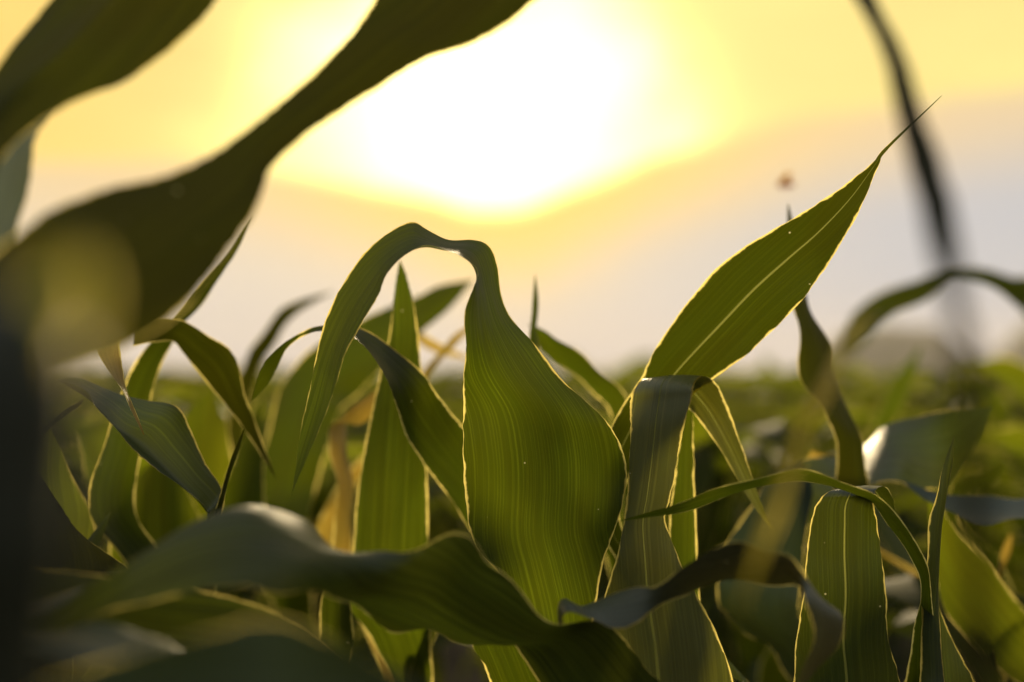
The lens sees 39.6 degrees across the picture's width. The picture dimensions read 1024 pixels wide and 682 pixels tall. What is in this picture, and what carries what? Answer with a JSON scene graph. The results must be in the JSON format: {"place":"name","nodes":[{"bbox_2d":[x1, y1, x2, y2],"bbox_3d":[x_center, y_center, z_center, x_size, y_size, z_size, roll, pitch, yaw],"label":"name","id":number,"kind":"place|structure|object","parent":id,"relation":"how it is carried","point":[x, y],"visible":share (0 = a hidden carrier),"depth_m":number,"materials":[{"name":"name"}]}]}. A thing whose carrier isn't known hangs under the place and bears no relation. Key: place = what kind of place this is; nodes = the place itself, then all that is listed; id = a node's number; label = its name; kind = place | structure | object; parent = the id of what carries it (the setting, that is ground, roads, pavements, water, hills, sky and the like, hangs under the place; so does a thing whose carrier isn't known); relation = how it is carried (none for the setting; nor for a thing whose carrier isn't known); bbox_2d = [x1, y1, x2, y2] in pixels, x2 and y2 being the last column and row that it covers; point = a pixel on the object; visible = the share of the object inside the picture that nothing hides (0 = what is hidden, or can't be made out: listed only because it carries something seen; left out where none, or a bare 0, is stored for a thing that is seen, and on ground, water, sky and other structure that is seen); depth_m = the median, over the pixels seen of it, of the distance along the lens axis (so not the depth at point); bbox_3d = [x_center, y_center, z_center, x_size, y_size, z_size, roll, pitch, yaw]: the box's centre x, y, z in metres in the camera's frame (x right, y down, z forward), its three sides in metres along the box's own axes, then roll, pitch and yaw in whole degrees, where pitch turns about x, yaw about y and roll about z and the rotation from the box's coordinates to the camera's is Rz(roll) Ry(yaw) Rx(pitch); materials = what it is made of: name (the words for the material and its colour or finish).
{"place":"outdoors","nodes":[
{"label":"outdoors","id":0,"kind":"place"},
{"bbox_2d":[219,398,227,419],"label":"corn plant","id":1,"kind":"object","parent":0,"point":[224,414],"depth_m":4.18,"materials":[{"name":"green plant"}]},
{"bbox_2d":[439,515,450,531],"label":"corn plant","id":2,"kind":"object","parent":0,"point":[446,524],"visible":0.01,"depth_m":5.82,"materials":[{"name":"green plant"}]},
{"bbox_2d":[0,0,1023,371],"label":"sky","id":3,"kind":"structure","parent":0,"point":[614,154],"materials":[{"name":"yellow"}]},
{"bbox_2d":[92,323,1023,374],"bbox_3d":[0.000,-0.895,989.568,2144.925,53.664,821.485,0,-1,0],"label":"hills","id":4,"kind":"structure","parent":0,"point":[887,344],"depth_m":912.36,"materials":[{"name":"green plant"}]},
{"bbox_2d":[559,370,567,380],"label":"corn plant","id":5,"kind":"object","parent":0,"point":[563,375],"visible":0.03,"depth_m":7.59,"materials":[{"name":"green plant"}]},
{"bbox_2d":[440,515,965,681],"bbox_3d":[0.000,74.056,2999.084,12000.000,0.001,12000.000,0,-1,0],"label":"ground","id":6,"kind":"structure","parent":0,"point":[454,655],"depth_m":3.80,"materials":[{"name":"soil"}]},
{"bbox_2d":[86,367,128,381],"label":"corn plant","id":7,"kind":"object","parent":6,"relation":"on","point":[93,376],"visible":0.05,"depth_m":4.67,"materials":[{"name":"green plant"}]},
{"bbox_2d":[89,386,158,546],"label":"corn plant","id":8,"kind":"object","parent":6,"relation":"on","point":[154,389],"depth_m":5.75,"materials":[{"name":"green plant"}]},
{"bbox_2d":[95,401,195,547],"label":"corn plant","id":9,"kind":"object","parent":6,"relation":"on","point":[191,403],"visible":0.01,"depth_m":3.63,"materials":[{"name":"green plant"}]},
{"bbox_2d":[94,399,197,526],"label":"corn plant","id":10,"kind":"object","parent":6,"relation":"on","point":[184,400],"depth_m":3.52,"materials":[{"name":"green plant"}]},
{"bbox_2d":[63,389,265,673],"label":"corn plant","id":11,"kind":"object","parent":6,"relation":"on","point":[165,506],"visible":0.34,"depth_m":1.08,"materials":[{"name":"green plant"}]},
{"bbox_2d":[124,370,210,387],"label":"corn plant","id":12,"kind":"object","parent":6,"relation":"on","point":[164,376],"visible":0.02,"depth_m":2.90,"materials":[{"name":"green plant"}]},
{"bbox_2d":[161,381,179,388],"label":"corn plant","id":13,"kind":"object","parent":6,"relation":"on","point":[167,384],"visible":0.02,"depth_m":4.36,"materials":[{"name":"green plant"}]},
{"bbox_2d":[81,415,271,596],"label":"corn plant","id":14,"kind":"object","parent":6,"relation":"on","point":[96,433],"visible":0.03,"depth_m":1.52,"materials":[{"name":"green plant"}]},
{"bbox_2d":[86,224,278,592],"bbox_3d":[-0.239,0.357,0.885,0.160,0.890,0.204,0,-1,0],"label":"corn plant","id":15,"kind":"object","parent":6,"relation":"on","point":[159,437],"visible":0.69,"depth_m":0.94,"materials":[{"name":"green plant"}]},
{"bbox_2d":[154,382,226,423],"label":"corn plant","id":16,"kind":"object","parent":6,"relation":"on","point":[158,385],"depth_m":4.55,"materials":[{"name":"green plant"}]},
{"bbox_2d":[86,411,358,628],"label":"corn plant","id":17,"kind":"object","parent":6,"relation":"on","point":[315,515],"visible":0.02,"depth_m":2.32,"materials":[{"name":"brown plant"}]},
{"bbox_2d":[86,364,362,545],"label":"corn plant","id":18,"kind":"object","parent":6,"relation":"on","point":[109,376],"visible":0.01,"depth_m":3.78,"materials":[{"name":"green plant"}]},
{"bbox_2d":[63,572,413,681],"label":"corn plant","id":19,"kind":"object","parent":6,"relation":"on","point":[198,636],"visible":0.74,"depth_m":0.41,"materials":[{"name":"green plant"}]},
{"bbox_2d":[240,371,288,384],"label":"corn plant","id":20,"kind":"object","parent":6,"relation":"on","point":[286,374],"visible":0.01,"depth_m":6.53,"materials":[{"name":"green plant"}]},
{"bbox_2d":[79,446,450,661],"bbox_3d":[-0.305,0.437,1.399,1.002,0.757,0.197,1,-2,-26],"label":"corn plant","id":21,"kind":"object","parent":6,"relation":"on","point":[361,644],"visible":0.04,"depth_m":1.51,"materials":[{"name":"green plant"}]},
{"bbox_2d":[252,389,278,403],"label":"corn plant","id":22,"kind":"object","parent":6,"relation":"on","point":[267,393],"visible":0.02,"depth_m":4.71,"materials":[{"name":"green plant"}]},
{"bbox_2d":[0,0,534,681],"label":"corn plant","id":23,"kind":"object","parent":6,"relation":"on","point":[100,274],"visible":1,"depth_m":0.52,"materials":[{"name":"green plant"}]},
{"bbox_2d":[86,379,459,625],"bbox_3d":[-0.441,0.445,2.054,0.996,0.779,0.490,1,-2,-42],"label":"corn plant","id":24,"kind":"object","parent":6,"relation":"on","point":[112,385],"visible":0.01,"depth_m":2.04,"materials":[{"name":"green plant"}]},
{"bbox_2d":[103,383,462,681],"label":"corn plant","id":25,"kind":"object","parent":6,"relation":"on","point":[440,502],"visible":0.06,"depth_m":2.33,"materials":[{"name":"green plant"}]},
{"bbox_2d":[80,384,489,681],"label":"corn plant","id":26,"kind":"object","parent":6,"relation":"on","point":[244,593],"visible":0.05,"depth_m":1.92,"materials":[{"name":"green plant"}]},
{"bbox_2d":[218,372,379,541],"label":"corn plant","id":27,"kind":"object","parent":6,"relation":"on","point":[264,412],"visible":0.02,"depth_m":3.17,"materials":[{"name":"green plant"}]},
{"bbox_2d":[315,591,322,608],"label":"corn plant","id":28,"kind":"object","parent":6,"relation":"on","point":[319,594],"depth_m":2.25,"materials":[{"name":"green plant"}]},
{"bbox_2d":[227,280,472,631],"bbox_3d":[-0.159,0.377,1.318,0.266,0.871,0.270,0,-1,0],"label":"corn plant","id":29,"kind":"object","parent":6,"relation":"on","point":[360,368],"visible":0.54,"depth_m":1.29,"materials":[{"name":"green plant"}]},
{"bbox_2d":[263,395,445,543],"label":"corn plant","id":30,"kind":"object","parent":6,"relation":"on","point":[435,529],"visible":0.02,"depth_m":2.94,"materials":[{"name":"green plant"}]},
{"bbox_2d":[250,261,468,681],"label":"corn plant","id":31,"kind":"object","parent":6,"relation":"on","point":[415,431],"visible":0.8,"depth_m":0.97,"materials":[{"name":"green plant"}]},
{"bbox_2d":[257,375,462,398],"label":"corn plant","id":32,"kind":"object","parent":6,"relation":"on","point":[273,386],"visible":0.02,"depth_m":5.12,"materials":[{"name":"green plant"}]},
{"bbox_2d":[268,371,462,534],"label":"corn plant","id":33,"kind":"object","parent":6,"relation":"on","point":[435,381],"visible":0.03,"depth_m":4.65,"materials":[{"name":"green plant"}]},
{"bbox_2d":[354,377,376,404],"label":"corn plant","id":34,"kind":"object","parent":6,"relation":"on","point":[371,389],"visible":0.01,"depth_m":4.18,"materials":[{"name":"green plant"}]},
{"bbox_2d":[318,420,462,631],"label":"corn plant","id":35,"kind":"object","parent":6,"relation":"on","point":[431,515],"visible":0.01,"depth_m":2.94,"materials":[{"name":"green plant"}]},
{"bbox_2d":[367,377,444,399],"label":"corn plant","id":36,"kind":"object","parent":6,"relation":"on","point":[441,394],"depth_m":5.70,"materials":[{"name":"green plant"}]},
{"bbox_2d":[427,362,463,473],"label":"corn plant","id":37,"kind":"object","parent":6,"relation":"on","point":[445,369],"visible":0.05,"depth_m":5.36,"materials":[{"name":"green plant"}]},
{"bbox_2d":[428,377,463,406],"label":"corn plant","id":38,"kind":"object","parent":6,"relation":"on","point":[447,392],"visible":0.02,"depth_m":6.57,"materials":[{"name":"green plant"}]},
{"bbox_2d":[439,405,462,522],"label":"corn plant","id":39,"kind":"object","parent":6,"relation":"on","point":[442,519],"depth_m":4.90,"materials":[{"name":"green plant"}]},
{"bbox_2d":[442,391,460,403],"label":"corn plant","id":40,"kind":"object","parent":6,"relation":"on","point":[449,396],"visible":0.03,"depth_m":5.45,"materials":[{"name":"green plant"}]},
{"bbox_2d":[65,222,843,681],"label":"corn plant","id":41,"kind":"object","parent":6,"relation":"on","point":[509,592],"visible":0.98,"depth_m":0.74,"materials":[{"name":"green plant"}]},
{"bbox_2d":[453,395,463,405],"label":"corn plant","id":42,"kind":"object","parent":6,"relation":"on","point":[457,401],"visible":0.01,"depth_m":7.48,"materials":[{"name":"green plant"}]},
{"bbox_2d":[449,393,630,533],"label":"corn plant","id":43,"kind":"object","parent":6,"relation":"on","point":[457,412],"depth_m":3.89,"materials":[{"name":"green plant"}]},
{"bbox_2d":[528,275,627,576],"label":"corn plant","id":44,"kind":"object","parent":6,"relation":"on","point":[611,395],"visible":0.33,"depth_m":1.05,"materials":[{"name":"green plant"}]},
{"bbox_2d":[175,368,1007,399],"bbox_3d":[0.034,1.029,27.461,36.236,0.844,38.208,0,-1,0],"label":"corn crop","id":45,"kind":"object","parent":6,"relation":"on","point":[623,384],"depth_m":11.76,"materials":[{"name":"green plant"}]},
{"bbox_2d":[430,348,763,474],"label":"corn plant","id":46,"kind":"object","parent":6,"relation":"on","point":[741,387],"visible":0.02,"depth_m":3.73,"materials":[{"name":"green plant"}]},
{"bbox_2d":[427,373,769,589],"bbox_3d":[0.213,0.459,3.429,1.203,0.820,0.323,0,-1,20],"label":"corn plant","id":47,"kind":"object","parent":6,"relation":"on","point":[755,425],"visible":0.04,"depth_m":3.28,"materials":[{"name":"green plant"}]},
{"bbox_2d":[472,441,728,590],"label":"corn plant","id":48,"kind":"object","parent":6,"relation":"on","point":[707,477],"visible":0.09,"depth_m":1.88,"materials":[{"name":"green plant"}]},
{"bbox_2d":[428,348,778,530],"bbox_3d":[0.320,0.454,4.175,1.276,0.870,0.343,-1,-2,30],"label":"corn plant","id":49,"kind":"object","parent":6,"relation":"on","point":[741,400],"visible":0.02,"depth_m":3.94,"materials":[{"name":"green plant"}]},
{"bbox_2d":[596,410,611,592],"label":"corn plant","id":50,"kind":"object","parent":6,"relation":"on","point":[603,582],"depth_m":2.92,"materials":[{"name":"green plant"}]},
{"bbox_2d":[569,361,648,406],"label":"corn plant","id":51,"kind":"object","parent":6,"relation":"on","point":[617,377],"visible":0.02,"depth_m":5.43,"materials":[{"name":"green plant"}]},
{"bbox_2d":[598,387,634,413],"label":"corn plant","id":52,"kind":"object","parent":6,"relation":"on","point":[602,408],"visible":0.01,"depth_m":4.69,"materials":[{"name":"green plant"}]},
{"bbox_2d":[578,394,767,419],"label":"corn plant","id":53,"kind":"object","parent":6,"relation":"on","point":[729,405],"depth_m":4.20,"materials":[{"name":"green plant"}]},
{"bbox_2d":[354,451,1023,634],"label":"corn plant","id":54,"kind":"object","parent":6,"relation":"on","point":[991,458],"depth_m":1.63,"materials":[{"name":"green plant"}]},
{"bbox_2d":[460,417,928,681],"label":"corn plant","id":55,"kind":"object","parent":6,"relation":"on","point":[918,511],"visible":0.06,"depth_m":2.32,"materials":[{"name":"green plant"}]},
{"bbox_2d":[597,412,817,655],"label":"corn plant","id":56,"kind":"object","parent":6,"relation":"on","point":[780,435],"visible":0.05,"depth_m":1.79,"materials":[{"name":"green plant"}]},
{"bbox_2d":[719,373,769,400],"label":"corn plant","id":57,"kind":"object","parent":6,"relation":"on","point":[729,374],"visible":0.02,"depth_m":6.52,"materials":[{"name":"green plant"}]},
{"bbox_2d":[726,384,773,395],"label":"corn plant","id":58,"kind":"object","parent":6,"relation":"on","point":[750,388],"visible":0.06,"depth_m":5.54,"materials":[{"name":"green plant"}]},
{"bbox_2d":[586,397,916,547],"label":"corn plant","id":59,"kind":"object","parent":6,"relation":"on","point":[725,527],"visible":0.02,"depth_m":2.25,"materials":[{"name":"green plant"}]},
{"bbox_2d":[721,381,786,392],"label":"corn plant","id":60,"kind":"object","parent":6,"relation":"on","point":[743,383],"visible":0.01,"depth_m":5.93,"materials":[{"name":"green plant"}]},
{"bbox_2d":[621,354,888,450],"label":"corn plant","id":61,"kind":"object","parent":6,"relation":"on","point":[853,367],"visible":0.08,"depth_m":5.87,"materials":[{"name":"green plant"}]},
{"bbox_2d":[740,393,779,442],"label":"corn plant","id":62,"kind":"object","parent":6,"relation":"on","point":[763,398],"visible":0.04,"depth_m":4.78,"materials":[{"name":"green plant"}]},
{"bbox_2d":[720,391,812,599],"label":"corn plant","id":63,"kind":"object","parent":6,"relation":"on","point":[783,402],"visible":0.08,"depth_m":4.47,"materials":[{"name":"green plant"}]},
{"bbox_2d":[605,96,940,681],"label":"corn plant","id":64,"kind":"object","parent":6,"relation":"on","point":[743,302],"visible":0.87,"depth_m":0.84,"materials":[{"name":"green plant"}]},
{"bbox_2d":[751,370,797,396],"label":"corn plant","id":65,"kind":"object","parent":6,"relation":"on","point":[756,389],"visible":0.06,"depth_m":5.28,"materials":[{"name":"green plant"}]},
{"bbox_2d":[729,443,832,483],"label":"corn plant","id":66,"kind":"object","parent":6,"relation":"on","point":[767,459],"visible":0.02,"depth_m":2.35,"materials":[{"name":"green plant"}]},
{"bbox_2d":[752,394,813,478],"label":"corn plant","id":67,"kind":"object","parent":6,"relation":"on","point":[810,398],"visible":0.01,"depth_m":4.07,"materials":[{"name":"green plant"}]},
{"bbox_2d":[621,436,965,681],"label":"corn plant","id":68,"kind":"object","parent":6,"relation":"on","point":[844,571],"visible":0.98,"depth_m":0.80,"materials":[{"name":"green plant"}]},
{"bbox_2d":[722,392,867,443],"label":"corn plant","id":69,"kind":"object","parent":6,"relation":"on","point":[739,415],"visible":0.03,"depth_m":4.77,"materials":[{"name":"green plant"}]},
{"bbox_2d":[765,377,855,408],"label":"corn plant","id":70,"kind":"object","parent":6,"relation":"on","point":[773,400],"visible":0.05,"depth_m":4.75,"materials":[{"name":"green plant"}]},
{"bbox_2d":[761,383,860,398],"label":"corn plant","id":71,"kind":"object","parent":6,"relation":"on","point":[767,384],"depth_m":7.31,"materials":[{"name":"green plant"}]},
{"bbox_2d":[785,369,920,389],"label":"corn plant","id":72,"kind":"object","parent":6,"relation":"on","point":[887,375],"visible":0.05,"depth_m":6.31,"materials":[{"name":"green plant"}]},
{"bbox_2d":[717,204,991,681],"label":"corn plant","id":73,"kind":"object","parent":6,"relation":"on","point":[914,450],"visible":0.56,"depth_m":1.04,"materials":[{"name":"green plant"}]},
{"bbox_2d":[730,388,987,624],"bbox_3d":[0.885,0.502,3.962,1.106,0.754,0.392,-1,-2,44],"label":"corn plant","id":74,"kind":"object","parent":6,"relation":"on","point":[802,401],"visible":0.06,"depth_m":3.99,"materials":[{"name":"green plant"}]},
{"bbox_2d":[836,376,893,489],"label":"corn plant","id":75,"kind":"object","parent":6,"relation":"on","point":[861,389],"visible":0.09,"depth_m":5.92,"materials":[{"name":"green plant"}]},
{"bbox_2d":[716,371,1019,659],"bbox_3d":[0.837,0.453,2.920,1.006,0.804,0.234,0,-1,13],"label":"corn plant","id":76,"kind":"object","parent":6,"relation":"on","point":[986,383],"visible":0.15,"depth_m":2.95,"materials":[{"name":"green plant"}]},
{"bbox_2d":[744,388,991,611],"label":"corn plant","id":77,"kind":"object","parent":6,"relation":"on","point":[914,398],"visible":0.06,"depth_m":3.38,"materials":[{"name":"green plant"}]},
{"bbox_2d":[836,363,900,394],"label":"corn plant","id":78,"kind":"object","parent":6,"relation":"on","point":[881,375],"visible":0.13,"depth_m":8.63,"materials":[{"name":"green plant"}]},
{"bbox_2d":[724,466,1023,681],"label":"corn plant","id":79,"kind":"object","parent":6,"relation":"on","point":[750,659],"visible":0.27,"depth_m":1.38,"materials":[{"name":"green plant"}]},
{"bbox_2d":[729,374,1023,632],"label":"corn plant","id":80,"kind":"object","parent":6,"relation":"on","point":[832,442],"visible":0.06,"depth_m":3.52,"materials":[{"name":"green plant"}]},
{"bbox_2d":[734,411,1019,681],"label":"corn plant","id":81,"kind":"object","parent":6,"relation":"on","point":[895,641],"visible":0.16,"depth_m":3.08,"materials":[{"name":"green plant"}]},
{"bbox_2d":[739,0,1023,681],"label":"corn plant","id":82,"kind":"object","parent":6,"relation":"on","point":[870,317],"visible":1,"depth_m":0.38,"materials":[{"name":"green plant"}]},
{"bbox_2d":[778,398,990,594],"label":"corn plant","id":83,"kind":"object","parent":6,"relation":"on","point":[874,405],"visible":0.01,"depth_m":3.80,"materials":[{"name":"green plant"}]},
{"bbox_2d":[821,373,953,531],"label":"corn plant","id":84,"kind":"object","parent":6,"relation":"on","point":[933,387],"visible":0.09,"depth_m":5.20,"materials":[{"name":"green plant"}]},
{"bbox_2d":[770,369,1023,678],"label":"corn plant","id":85,"kind":"object","parent":6,"relation":"on","point":[999,410],"visible":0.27,"depth_m":2.43,"materials":[{"name":"green plant"}]},
{"bbox_2d":[859,388,947,493],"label":"corn plant","id":86,"kind":"object","parent":6,"relation":"on","point":[863,434],"visible":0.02,"depth_m":5.39,"materials":[{"name":"green plant"}]},
{"bbox_2d":[868,375,948,400],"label":"corn plant","id":87,"kind":"object","parent":6,"relation":"on","point":[925,380],"visible":0.06,"depth_m":6.67,"materials":[{"name":"green plant"}]},
{"bbox_2d":[806,345,1023,681],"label":"corn plant","id":88,"kind":"object","parent":6,"relation":"on","point":[1008,613],"visible":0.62,"depth_m":1.07,"materials":[{"name":"green plant"}]},
{"bbox_2d":[919,369,948,396],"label":"corn plant","id":89,"kind":"object","parent":6,"relation":"on","point":[922,385],"visible":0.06,"depth_m":6.99,"materials":[{"name":"green plant"}]},
{"bbox_2d":[880,357,1023,593],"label":"corn plant","id":90,"kind":"object","parent":6,"relation":"on","point":[1009,372],"visible":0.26,"depth_m":2.05,"materials":[{"name":"green plant"}]},
{"bbox_2d":[882,425,1023,564],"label":"corn plant","id":91,"kind":"object","parent":6,"relation":"on","point":[1011,438],"visible":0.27,"depth_m":1.80,"materials":[{"name":"green plant"}]},
{"bbox_2d":[932,374,988,532],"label":"corn plant","id":92,"kind":"object","parent":6,"relation":"on","point":[945,379],"visible":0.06,"depth_m":4.79,"materials":[{"name":"green plant"}]},
{"bbox_2d":[903,411,1022,494],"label":"corn plant","id":93,"kind":"object","parent":6,"relation":"on","point":[991,424],"visible":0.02,"depth_m":3.94,"materials":[{"name":"green plant"}]},
{"bbox_2d":[914,486,1023,623],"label":"corn plant","id":94,"kind":"object","parent":6,"relation":"on","point":[1021,488],"visible":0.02,"depth_m":2.54,"materials":[{"name":"green plant"}]},
{"bbox_2d":[923,396,1023,413],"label":"corn plant","id":95,"kind":"object","parent":6,"relation":"on","point":[1016,401],"visible":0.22,"depth_m":3.31,"materials":[{"name":"green plant"}]},
{"bbox_2d":[940,382,1018,396],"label":"corn plant","id":96,"kind":"object","parent":6,"relation":"on","point":[999,389],"visible":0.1,"depth_m":3.85,"materials":[{"name":"green plant"}]},
{"bbox_2d":[990,406,1015,457],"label":"corn plant","id":97,"kind":"object","parent":6,"relation":"on","point":[1003,454],"visible":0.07,"depth_m":3.43,"materials":[{"name":"green plant"}]},
{"bbox_2d":[990,390,1023,423],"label":"corn plant","id":98,"kind":"object","parent":6,"relation":"on","point":[1016,413],"visible":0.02,"depth_m":4.20,"materials":[{"name":"green plant"}]},
{"bbox_2d":[997,529,1023,681],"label":"corn plant","id":99,"kind":"object","parent":6,"relation":"on","point":[1020,537],"visible":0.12,"depth_m":2.12,"materials":[{"name":"green plant"}]},
{"bbox_2d":[759,357,785,389],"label":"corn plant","id":100,"kind":"object","parent":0,"point":[767,365],"visible":0.16,"depth_m":8.06,"materials":[{"name":"green plant"}]},
{"bbox_2d":[777,172,794,187],"bbox_3d":[0.289,-0.169,1.500,0.017,0.016,0.022,-1,-2,29],"label":"insect","id":101,"kind":"object","parent":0,"point":[783,180],"visible":1,"depth_m":1.50}
]}

